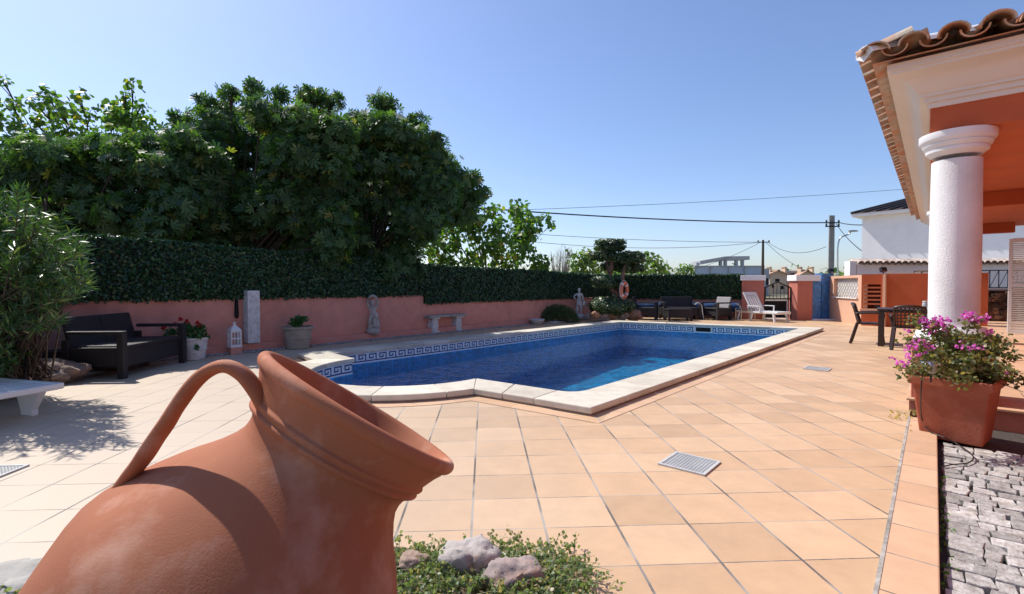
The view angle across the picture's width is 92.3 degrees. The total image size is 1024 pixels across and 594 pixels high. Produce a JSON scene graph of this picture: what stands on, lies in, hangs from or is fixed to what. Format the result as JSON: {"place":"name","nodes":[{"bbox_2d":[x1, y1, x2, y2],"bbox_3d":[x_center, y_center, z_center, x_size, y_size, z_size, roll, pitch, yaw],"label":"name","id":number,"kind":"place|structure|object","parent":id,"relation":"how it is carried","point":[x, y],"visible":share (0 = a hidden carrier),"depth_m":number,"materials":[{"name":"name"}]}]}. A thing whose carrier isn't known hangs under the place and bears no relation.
{"place":"outdoors","nodes":[
{"label":"outdoors","id":0,"kind":"place"},
{"bbox_2d":[394,546,496,593],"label":"planting bed","id":1,"kind":"object","parent":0,"point":[463,592],"depth_m":1.90,"materials":[{"name":"soil"}]},
{"bbox_2d":[3,573,31,593],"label":"rock","id":2,"kind":"object","parent":1,"relation":"on","point":[14,583],"visible":0.14,"depth_m":1.91,"materials":[{"name":"stone"}]},
{"bbox_2d":[0,557,42,593],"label":"rock","id":3,"kind":"object","parent":1,"relation":"on","point":[9,569],"visible":0.34,"depth_m":2.02,"materials":[{"name":"stone"}]},
{"bbox_2d":[18,351,453,593],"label":"terracotta jar","id":4,"kind":"object","parent":1,"relation":"on","point":[305,480],"visible":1,"depth_m":0.80,"materials":[{"name":"ceramic"}]},
{"bbox_2d":[0,525,625,593],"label":"ground cover","id":5,"kind":"object","parent":1,"relation":"on","point":[567,561],"depth_m":1.94,"materials":[{"name":"green plant"}]},
{"bbox_2d":[398,549,430,573],"bbox_3d":[-0.405,1.093,2.030,0.133,0.079,0.108,0,1,-19],"label":"rock","id":6,"kind":"object","parent":1,"relation":"on","point":[408,559],"visible":0.84,"depth_m":2.00,"materials":[{"name":"beige stone"}]},
{"bbox_2d":[438,534,501,581],"bbox_3d":[-0.175,1.105,2.053,0.271,0.173,0.224,0,1,0],"label":"rock","id":7,"kind":"object","parent":1,"relation":"on","point":[479,551],"visible":0.64,"depth_m":1.99,"materials":[{"name":"grey stone"}]},
{"bbox_2d":[480,554,547,593],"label":"rock","id":8,"kind":"object","parent":1,"relation":"on","point":[511,570],"visible":0.62,"depth_m":1.91,"materials":[{"name":"grey stone"}]},
{"bbox_2d":[0,316,917,593],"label":"patio","id":9,"kind":"structure","parent":0,"point":[792,492],"depth_m":3.31,"materials":[{"name":"tile"}]},
{"bbox_2d":[0,464,29,476],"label":"drain grate","id":10,"kind":"object","parent":9,"relation":"on","point":[6,469],"visible":1,"depth_m":3.19,"materials":[{"name":"metal"}]},
{"bbox_2d":[0,378,63,415],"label":"sun lounger","id":11,"kind":"object","parent":9,"relation":"on","point":[29,394],"visible":1,"depth_m":4.46,"materials":[{"name":"white plastic"}]},
{"bbox_2d":[0,175,98,381],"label":"oleander bush","id":12,"kind":"object","parent":9,"relation":"on","point":[31,299],"visible":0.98,"depth_m":4.62,"materials":[{"name":"green plant"}]},
{"bbox_2d":[39,358,91,383],"bbox_3d":[-5.731,0.945,6.027,0.962,0.390,0.509,0,1,0],"label":"rock","id":13,"kind":"object","parent":9,"relation":"on","point":[68,371],"visible":0.34,"depth_m":5.97,"materials":[{"name":"beige stone"}]},
{"bbox_2d":[32,349,148,371],"bbox_3d":[-7.200,0.892,6.924,3.600,0.280,0.500,0,1,-6],"label":"log edging","id":14,"kind":"object","parent":9,"relation":"on","point":[51,353],"visible":0.12,"depth_m":6.83,"materials":[{"name":"brown wood"}]},
{"bbox_2d":[61,312,186,378],"bbox_3d":[-5.410,0.640,6.914,0.820,0.785,1.390,0,1,-4],"label":"wicker sofa","id":15,"kind":"object","parent":9,"relation":"on","point":[117,341],"visible":0.94,"depth_m":6.60,"materials":[{"name":"wicker"}]},
{"bbox_2d":[160,316,210,360],"bbox_3d":[-5.252,0.657,7.923,0.756,0.701,0.432,0,1,0],"label":"potted plant","id":16,"kind":"object","parent":9,"relation":"on","point":[197,342],"visible":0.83,"depth_m":7.82,"materials":[{"name":"green plant"}]},
{"bbox_2d":[227,322,242,354],"bbox_3d":[-4.838,0.712,8.566,0.190,0.560,0.190,1,2,41],"label":"lantern","id":17,"kind":"object","parent":9,"relation":"on","point":[234,348],"visible":1,"depth_m":8.53,"materials":[{"name":"white plastic"}]},
{"bbox_2d":[281,314,313,349],"bbox_3d":[-4.056,0.648,9.309,0.562,0.652,0.562,0,1,0],"label":"potted plant","id":18,"kind":"object","parent":9,"relation":"on","point":[297,334],"visible":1,"depth_m":9.14,"materials":[{"name":"green plant"}]},
{"bbox_2d":[366,294,379,334],"bbox_3d":[-3.074,0.393,10.852,0.308,0.912,0.244,0,1,12],"label":"garden statue","id":19,"kind":"object","parent":9,"relation":"on","point":[373,326],"visible":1,"depth_m":10.81,"materials":[{"name":"stone"}]},
{"bbox_2d":[150,317,599,361],"bbox_3d":[-1.259,0.876,12.736,0.332,0.028,14.737,1,2,41],"label":"gravel strip","id":20,"kind":"object","parent":9,"relation":"on","point":[312,345],"visible":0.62,"depth_m":10.47,"materials":[{"name":"grey gravel"}]},
{"bbox_2d":[423,313,466,332],"bbox_3d":[-1.722,0.685,12.556,0.360,0.480,1.280,1,2,41],"label":"stone bench","id":21,"kind":"object","parent":9,"relation":"on","point":[434,325],"visible":0.8,"depth_m":12.31,"materials":[{"name":"grey stone"}]},
{"bbox_2d":[529,319,544,324],"bbox_3d":[0.763,0.755,15.023,0.470,0.160,0.470,0,1,0],"label":"stone bowl","id":22,"kind":"object","parent":9,"relation":"on","point":[536,321],"visible":0.98,"depth_m":14.88,"materials":[{"name":"grey stone"}]},
{"bbox_2d":[546,318,564,322],"bbox_3d":[1.386,0.638,15.720,0.640,0.360,0.640,0,1,0],"label":"rock","id":23,"kind":"object","parent":9,"relation":"on","point":[556,321],"visible":0.7,"depth_m":15.47,"materials":[{"name":"white stone"}]},
{"bbox_2d":[297,320,823,415],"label":"swimming pool","id":24,"kind":"structure","parent":9,"relation":"in","point":[337,364],"depth_m":9.88,"materials":[{"name":"tile"}]},
{"bbox_2d":[331,330,770,391],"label":"water","id":25,"kind":"structure","parent":24,"relation":"in","point":[553,349],"depth_m":8.93,"materials":[{"name":"blue liquid"}]},
{"bbox_2d":[541,303,580,322],"bbox_3d":[1.489,0.539,15.917,1.541,0.778,1.160,0,1,0],"label":"grassy bush","id":26,"kind":"object","parent":9,"relation":"on","point":[562,312],"visible":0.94,"depth_m":15.63,"materials":[{"name":"green plant"}]},
{"bbox_2d":[573,288,585,318],"bbox_3d":[2.293,0.228,16.708,0.432,1.076,0.344,0,1,10],"label":"garden statue","id":27,"kind":"object","parent":9,"relation":"on","point":[578,304],"visible":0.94,"depth_m":16.65,"materials":[{"name":"white stone"}]},
{"bbox_2d":[585,313,591,319],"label":"rock","id":28,"kind":"object","parent":9,"relation":"on","point":[587,316],"visible":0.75,"depth_m":16.35,"materials":[{"name":"grey stone"}]},
{"bbox_2d":[590,311,600,318],"bbox_3d":[2.697,0.588,15.921,0.350,0.276,0.284,0,1,0],"label":"rock","id":29,"kind":"object","parent":9,"relation":"on","point":[594,314],"visible":1,"depth_m":15.84,"materials":[{"name":"brown stone"}]},
{"bbox_2d":[600,314,607,318],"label":"rock","id":30,"kind":"object","parent":9,"relation":"on","point":[604,316],"visible":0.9,"depth_m":15.94,"materials":[{"name":"stone"}]},
{"bbox_2d":[608,314,616,319],"bbox_3d":[3.279,0.628,16.128,0.361,0.284,0.320,0,1,0],"label":"rock","id":31,"kind":"object","parent":9,"relation":"on","point":[611,317],"visible":0.65,"depth_m":16.01,"materials":[{"name":"brown stone"}]},
{"bbox_2d":[587,238,646,315],"bbox_3d":[3.527,-0.654,16.496,2.062,2.654,1.753,0,1,0],"label":"topiary tree","id":32,"kind":"object","parent":9,"relation":"on","point":[613,254],"visible":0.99,"depth_m":16.16,"materials":[{"name":"green plant"}]},
{"bbox_2d":[619,280,628,298],"bbox_3d":[3.633,-0.232,15.949,0.129,0.631,0.631,1,2,38],"label":"life ring","id":33,"kind":"object","parent":32,"relation":"hanging from","point":[625,284],"visible":1,"depth_m":15.87,"materials":[{"name":"orange plastic"}]},
{"bbox_2d":[617,313,629,320],"bbox_3d":[3.651,0.612,16.218,0.460,0.347,0.361,0,1,0],"label":"rock","id":34,"kind":"object","parent":9,"relation":"on","point":[624,316],"visible":0.62,"depth_m":16.12,"materials":[{"name":"brown stone"}]},
{"bbox_2d":[627,309,642,320],"bbox_3d":[4.048,0.607,16.316,0.618,0.400,0.448,0,1,0],"label":"rock","id":35,"kind":"object","parent":9,"relation":"on","point":[635,315],"visible":0.81,"depth_m":16.17,"materials":[{"name":"brown stone"}]},
{"bbox_2d":[632,297,657,319],"bbox_3d":[4.681,0.388,17.278,0.830,0.785,0.790,1,1,20],"label":"wicker armchair","id":36,"kind":"object","parent":9,"relation":"on","point":[649,311],"visible":0.81,"depth_m":16.91,"materials":[{"name":"wicker"}]},
{"bbox_2d":[664,308,692,320],"bbox_3d":[5.624,0.596,16.619,0.840,0.400,0.500,0,1,0],"label":"coffee table","id":37,"kind":"object","parent":9,"relation":"on","point":[686,313],"visible":0.95,"depth_m":16.39,"materials":[{"name":"wicker"}]},
{"bbox_2d":[658,297,701,319],"bbox_3d":[5.928,0.385,17.405,1.310,0.785,0.800,0,1,2],"label":"wicker sofa","id":38,"kind":"object","parent":9,"relation":"on","point":[680,302],"visible":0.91,"depth_m":17.67,"materials":[{"name":"wicker"}]},
{"bbox_2d":[637,301,740,318],"bbox_3d":[6.264,0.473,17.998,3.896,0.593,0.362,1,1,20],"label":"patio furniture","id":39,"kind":"object","parent":9,"relation":"on","point":[735,305],"visible":0.22,"depth_m":17.58,"materials":[{"name":"plastic"}]},
{"bbox_2d":[658,451,720,475],"bbox_3d":[1.191,1.114,3.299,0.310,0.011,0.310,1,2,41],"label":"drain grate","id":40,"kind":"object","parent":9,"relation":"on","point":[693,464],"visible":1,"depth_m":3.28,"materials":[{"name":"metal"}]},
{"bbox_2d":[702,297,731,320],"bbox_3d":[7.114,0.393,17.083,0.800,0.785,0.750,-1,2,-28],"label":"wicker armchair","id":41,"kind":"object","parent":9,"relation":"on","point":[722,307],"visible":0.93,"depth_m":16.90,"materials":[{"name":"wicker"}]},
{"bbox_2d":[735,303,759,320],"bbox_3d":[7.930,0.490,16.717,0.849,0.607,0.440,0,1,0],"label":"side table","id":42,"kind":"object","parent":9,"relation":"on","point":[745,308],"visible":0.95,"depth_m":16.51,"materials":[{"name":"metal"}]},
{"bbox_2d":[740,275,765,319],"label":"gate pillar","id":43,"kind":"structure","parent":9,"relation":"on","point":[752,283],"depth_m":17.19,"materials":[{"name":"pink paint"}]},
{"bbox_2d":[764,281,790,318],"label":"garden gate","id":44,"kind":"structure","parent":43,"relation":"attached to","point":[781,304],"depth_m":17.16,"materials":[{"name":"black metal"}]},
{"bbox_2d":[737,292,790,321],"bbox_3d":[8.424,0.321,16.492,0.795,0.965,1.520,-1,2,-28],"label":"sun lounger","id":45,"kind":"object","parent":9,"relation":"on","point":[760,309],"visible":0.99,"depth_m":16.63,"materials":[{"name":"white plastic"}]},
{"bbox_2d":[787,275,820,319],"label":"gate pillar","id":46,"kind":"structure","parent":9,"relation":"on","point":[801,295],"depth_m":16.74,"materials":[{"name":"orange paint"}]},
{"bbox_2d":[803,366,831,371],"bbox_3d":[4.362,1.023,7.026,0.310,0.011,0.310,1,2,41],"label":"drain grate","id":47,"kind":"object","parent":9,"relation":"on","point":[817,368],"visible":1,"depth_m":7.02,"materials":[{"name":"metal"}]},
{"bbox_2d":[811,273,833,320],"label":"shower wall","id":48,"kind":"structure","parent":9,"relation":"on","point":[820,298],"depth_m":16.91,"materials":[{"name":"blue tile"}]},
{"bbox_2d":[827,268,833,274],"bbox_3d":[10.950,-0.874,16.880,0.160,0.208,0.149,0,1,0],"label":"flood lamp","id":49,"kind":"object","parent":48,"relation":"attached to","point":[830,270],"visible":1,"depth_m":16.85,"materials":[{"name":"black metal"}]},
{"bbox_2d":[829,275,867,324],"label":"lattice wall","id":50,"kind":"structure","parent":9,"relation":"on","point":[843,289],"depth_m":15.78,"materials":[{"name":"beige paint"}]},
{"bbox_2d":[849,302,884,344],"bbox_3d":[7.336,0.535,10.149,0.603,0.845,0.602,1,2,37],"label":"garden chair","id":51,"kind":"object","parent":9,"relation":"on","point":[856,313],"visible":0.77,"depth_m":10.08,"materials":[{"name":"brown plastic"}]},
{"bbox_2d":[860,274,882,325],"bbox_3d":[10.740,0.110,14.627,0.580,1.570,0.600,1,2,41],"label":"cabinet","id":52,"kind":"object","parent":9,"relation":"on","point":[874,282],"visible":0.65,"depth_m":14.50,"materials":[{"name":"orange metal"}]},
{"bbox_2d":[879,267,887,273],"bbox_3d":[10.824,-0.772,14.331,0.160,0.208,0.149,0,1,0],"label":"flood lamp","id":53,"kind":"object","parent":52,"relation":"on","point":[883,269],"visible":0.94,"depth_m":14.29,"materials":[{"name":"black metal"}]},
{"bbox_2d":[877,307,927,346],"bbox_3d":[7.800,0.597,9.717,0.940,0.735,0.940,1,2,37],"label":"garden table","id":54,"kind":"object","parent":9,"relation":"on","point":[882,311],"visible":0.46,"depth_m":9.60,"materials":[{"name":"brown plastic"}]},
{"bbox_2d":[922,301,927,307],"bbox_3d":[8.187,0.153,9.727,0.110,0.152,0.110,0,1,0],"label":"glass jar","id":55,"kind":"object","parent":54,"relation":"on","point":[924,303],"visible":0.59,"depth_m":9.69,"materials":[{"name":"white glass"}]},
{"bbox_2d":[888,409,916,430],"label":"fallen leaves","id":56,"kind":"object","parent":9,"relation":"on","point":[913,411],"visible":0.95,"depth_m":4.52,"materials":[{"name":"yellow plant"}]},
{"bbox_2d":[888,305,927,349],"bbox_3d":[7.367,0.560,9.133,0.602,0.845,0.603,1,2,37],"label":"garden chair","id":57,"kind":"object","parent":9,"relation":"on","point":[893,318],"visible":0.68,"depth_m":9.03,"materials":[{"name":"brown plastic"}]},
{"bbox_2d":[878,417,939,593],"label":"kerb","id":58,"kind":"structure","parent":9,"relation":"on","point":[911,564],"depth_m":2.45,"materials":[{"name":"tile"}]},
{"bbox_2d":[872,416,909,593],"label":"kerb joint","id":59,"kind":"object","parent":58,"relation":"on","point":[880,565],"visible":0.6,"depth_m":2.46,"materials":[{"name":"grey concrete"}]},
{"bbox_2d":[888,310,1023,446],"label":"bougainvillea planter","id":60,"kind":"object","parent":58,"relation":"on","point":[961,391],"visible":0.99,"depth_m":3.86,"materials":[{"name":"ceramic"}]},
{"bbox_2d":[921,360,943,381],"bbox_3d":[3.243,0.574,3.805,0.152,0.170,0.152,0,1,0],"label":"solar lamp","id":61,"kind":"object","parent":60,"relation":"in","point":[934,367],"visible":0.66,"depth_m":3.77,"materials":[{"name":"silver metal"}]},
{"bbox_2d":[920,372,973,466],"bbox_3d":[3.217,0.859,3.632,0.295,0.579,0.829,1,2,26],"label":"power cord","id":62,"kind":"object","parent":60,"relation":"hanging from","point":[940,435],"visible":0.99,"depth_m":3.75,"materials":[{"name":"black rubber"},{"name":"plastic"}]},
{"bbox_2d":[844,258,1023,297],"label":"tile capped wall","id":63,"kind":"structure","parent":9,"relation":"on","point":[864,266],"depth_m":17.24,"materials":[{"name":"white paint"}]},
{"bbox_2d":[882,273,988,326],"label":"orange wall","id":64,"kind":"structure","parent":9,"relation":"on","point":[905,289],"depth_m":13.85,"materials":[{"name":"orange paint"}]},
{"bbox_2d":[884,269,922,273],"bbox_3d":[11.664,-0.745,13.685,2.150,0.315,0.372,1,2,41],"label":"dry creeper","id":65,"kind":"object","parent":64,"relation":"on","point":[903,271],"visible":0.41,"depth_m":14.04,"materials":[{"name":"brown plant"}]},
{"bbox_2d":[850,198,1023,258],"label":"white house","id":66,"kind":"structure","parent":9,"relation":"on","point":[894,229],"depth_m":22.74,"materials":[{"name":"paint"}]},
{"bbox_2d":[855,8,1023,433],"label":"villa","id":67,"kind":"object","parent":9,"relation":"on","point":[948,101],"visible":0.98,"depth_m":4.61,"materials":[{"name":"paint"}]},
{"bbox_2d":[988,288,1023,320],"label":"stone wall","id":68,"kind":"structure","parent":9,"relation":"on","point":[997,303],"depth_m":14.62,"materials":[{"name":"brown stone"}]},
{"bbox_2d":[913,270,1023,287],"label":"railing","id":69,"kind":"object","parent":68,"relation":"on","point":[994,278],"visible":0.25,"depth_m":15.34,"materials":[{"name":"black metal"}]},
{"bbox_2d":[0,0,1023,274],"label":"sky","id":70,"kind":"structure","parent":0,"point":[568,105],"materials":[{"name":"blue"}]},
{"bbox_2d":[287,330,829,422],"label":"poolside path","id":71,"kind":"structure","parent":0,"point":[637,402],"depth_m":5.14,"materials":[{"name":"ceramic"}]},
{"bbox_2d":[479,189,901,211],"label":"overhead wire","id":72,"kind":"object","parent":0,"point":[707,201],"visible":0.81,"depth_m":52.71,"materials":[{"name":"black metal"}]},
{"bbox_2d":[765,294,786,297],"bbox_3d":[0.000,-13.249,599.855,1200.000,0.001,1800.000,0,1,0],"label":"ground","id":73,"kind":"structure","parent":0,"point":[777,295],"depth_m":57.13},
{"bbox_2d":[0,74,162,148],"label":"leafy tree","id":74,"kind":"object","parent":73,"relation":"on","point":[122,119],"visible":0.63,"depth_m":13.47,"materials":[{"name":"green plant"}]},
{"bbox_2d":[0,121,211,245],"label":"fig tree","id":75,"kind":"object","parent":73,"relation":"on","point":[138,186],"visible":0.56,"depth_m":8.88,"materials":[{"name":"green plant"}]},
{"bbox_2d":[154,75,362,276],"bbox_3d":[-5.549,-1.915,10.664,4.954,5.961,2.725,0,1,0],"label":"fig tree","id":76,"kind":"object","parent":73,"relation":"on","point":[291,184],"visible":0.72,"depth_m":9.96,"materials":[{"name":"green plant"}]},
{"bbox_2d":[27,295,607,358],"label":"garden wall","id":77,"kind":"structure","parent":73,"relation":"on","point":[334,319],"depth_m":10.08,"materials":[{"name":"paint"}]},
{"bbox_2d":[234,299,238,317],"bbox_3d":[-4.951,0.200,8.836,0.067,0.370,0.074,-1,1,-21],"label":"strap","id":78,"kind":"object","parent":77,"relation":"hanging from","point":[236,312],"visible":1,"depth_m":8.81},
{"bbox_2d":[243,290,259,343],"bbox_3d":[-4.738,0.358,8.943,0.218,0.950,0.217,1,2,41],"label":"stone pedestal","id":79,"kind":"object","parent":77,"relation":"on","point":[251,311],"visible":1,"depth_m":8.87,"materials":[{"name":"white stone"}]},
{"bbox_2d":[0,228,612,305],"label":"artificial hedge","id":80,"kind":"object","parent":77,"relation":"on","point":[131,268],"visible":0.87,"depth_m":9.27,"materials":[{"name":"green plant"}]},
{"bbox_2d":[338,86,492,284],"bbox_3d":[-2.721,-2.003,12.002,4.548,6.077,2.665,0,1,0],"label":"fig tree","id":81,"kind":"object","parent":73,"relation":"on","point":[415,187],"visible":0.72,"depth_m":11.39,"materials":[{"name":"green plant"}]},
{"bbox_2d":[416,198,555,270],"bbox_3d":[-0.869,-1.326,16.154,4.606,4.383,2.320,0,1,0],"label":"leafy tree","id":82,"kind":"object","parent":73,"relation":"on","point":[526,235],"visible":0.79,"depth_m":15.89,"materials":[{"name":"green plant"}]},
{"bbox_2d":[550,243,572,271],"bbox_3d":[2.396,-1.029,23.939,1.218,3.306,1.047,0,1,0],"label":"bare shrub","id":83,"kind":"object","parent":73,"relation":"on","point":[559,260],"visible":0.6,"depth_m":23.85,"materials":[{"name":"grey plant"}]},
{"bbox_2d":[565,247,619,274],"bbox_3d":[4.413,-1.033,25.948,3.297,3.267,1.733,0,1,0],"label":"leafy tree","id":84,"kind":"object","parent":73,"relation":"on","point":[583,262],"visible":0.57,"depth_m":25.67,"materials":[{"name":"green plant"}]},
{"bbox_2d":[452,258,843,275],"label":"distant scrub","id":85,"kind":"object","parent":73,"relation":"on","point":[839,272],"visible":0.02,"depth_m":82.73,"materials":[{"name":"green plant"}]},
{"bbox_2d":[629,251,672,274],"bbox_3d":[7.697,-1.028,27.947,2.808,3.183,1.910,0,1,0],"label":"leafy tree","id":86,"kind":"object","parent":73,"relation":"on","point":[662,269],"visible":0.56,"depth_m":27.72,"materials":[{"name":"green plant"}]},
{"bbox_2d":[625,298,741,317],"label":"wall","id":87,"kind":"structure","parent":73,"relation":"on","point":[695,300],"depth_m":18.02,"materials":[{"name":"paint"}]},
{"bbox_2d":[613,273,744,299],"bbox_3d":[6.129,-0.397,18.351,4.684,1.028,0.279,1,1,20],"label":"artificial hedge","id":88,"kind":"object","parent":87,"relation":"on","point":[710,286],"visible":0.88,"depth_m":18.20,"materials":[{"name":"green plant"}]},
{"bbox_2d":[673,263,696,273],"bbox_3d":[11.927,-0.965,33.953,1.658,2.732,1.269,0,1,0],"label":"leafy tree","id":89,"kind":"object","parent":73,"relation":"on","point":[688,268],"visible":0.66,"depth_m":33.84,"materials":[{"name":"green plant"}]},
{"bbox_2d":[671,256,765,295],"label":"concrete building","id":90,"kind":"structure","parent":73,"relation":"on","point":[736,268],"depth_m":59.74,"materials":[{"name":"grey concrete"}]},
{"bbox_2d":[758,240,769,274],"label":"utility pole","id":91,"kind":"object","parent":73,"relation":"on","point":[762,263],"visible":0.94,"depth_m":54.80,"materials":[{"name":"brown wood"}]},
{"bbox_2d":[485,230,704,241],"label":"overhead wire","id":92,"kind":"object","parent":91,"relation":"attached to","point":[628,239],"visible":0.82,"depth_m":50.29,"materials":[{"name":"black metal"}]},
{"bbox_2d":[481,235,758,247],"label":"overhead wire","id":93,"kind":"object","parent":91,"relation":"attached to","point":[627,247],"visible":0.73,"depth_m":51.98,"materials":[{"name":"black metal"}]},
{"bbox_2d":[764,269,768,294],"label":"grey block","id":94,"kind":"structure","parent":73,"relation":"on","point":[766,273],"depth_m":63.95,"materials":[{"name":"concrete"}]},
{"bbox_2d":[765,267,789,293],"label":"beige house","id":95,"kind":"structure","parent":73,"relation":"on","point":[778,275],"depth_m":69.97,"materials":[{"name":"concrete"}]},
{"bbox_2d":[786,271,796,293],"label":"beige house","id":96,"kind":"structure","parent":73,"relation":"on","point":[790,273],"depth_m":73.94,"materials":[{"name":"grey concrete"}]},
{"bbox_2d":[790,267,814,274],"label":"beige house","id":97,"kind":"structure","parent":73,"relation":"on","point":[800,271],"depth_m":72.43,"materials":[{"name":"concrete"}]},
{"bbox_2d":[825,215,839,275],"bbox_3d":[25.937,-3.192,39.882,1.160,6.845,0.255,0,1,0],"label":"utility pole","id":98,"kind":"object","parent":73,"relation":"on","point":[831,238],"visible":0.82,"depth_m":39.85,"materials":[{"name":"concrete"}]},
{"bbox_2d":[479,207,825,222],"bbox_3d":[11.633,-5.662,34.819,29.147,0.545,0.081,-1,1,-20],"label":"overhead wire","id":99,"kind":"object","parent":98,"relation":"attached to","point":[667,219],"visible":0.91,"depth_m":34.46,"materials":[{"name":"black metal"}]},
{"bbox_2d":[836,224,861,250],"bbox_3d":[22.452,-4.100,32.862,0.045,3.333,15.835,1,2,29],"label":"overhead wire","id":100,"kind":"object","parent":98,"relation":"attached to","point":[848,239],"visible":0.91,"depth_m":31.93,"materials":[{"name":"black metal"}]},
{"bbox_2d":[837,230,857,275],"bbox_3d":[27.005,-2.568,39.556,1.524,5.613,0.366,0,1,17],"label":"street lamp","id":101,"kind":"object","parent":73,"relation":"on","point":[850,231],"visible":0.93,"depth_m":39.68,"materials":[{"name":"metal"}]},
{"bbox_2d":[937,430,1023,593],"bbox_3d":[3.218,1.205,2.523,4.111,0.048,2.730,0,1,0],"label":"cobble paving","id":102,"kind":"structure","parent":0,"point":[973,535],"depth_m":2.60,"materials":[{"name":"stone"}]},
{"bbox_2d":[938,465,958,589],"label":"joint weeds","id":103,"kind":"object","parent":102,"relation":"on","point":[943,525],"visible":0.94,"depth_m":2.46,"materials":[{"name":"green plant"}]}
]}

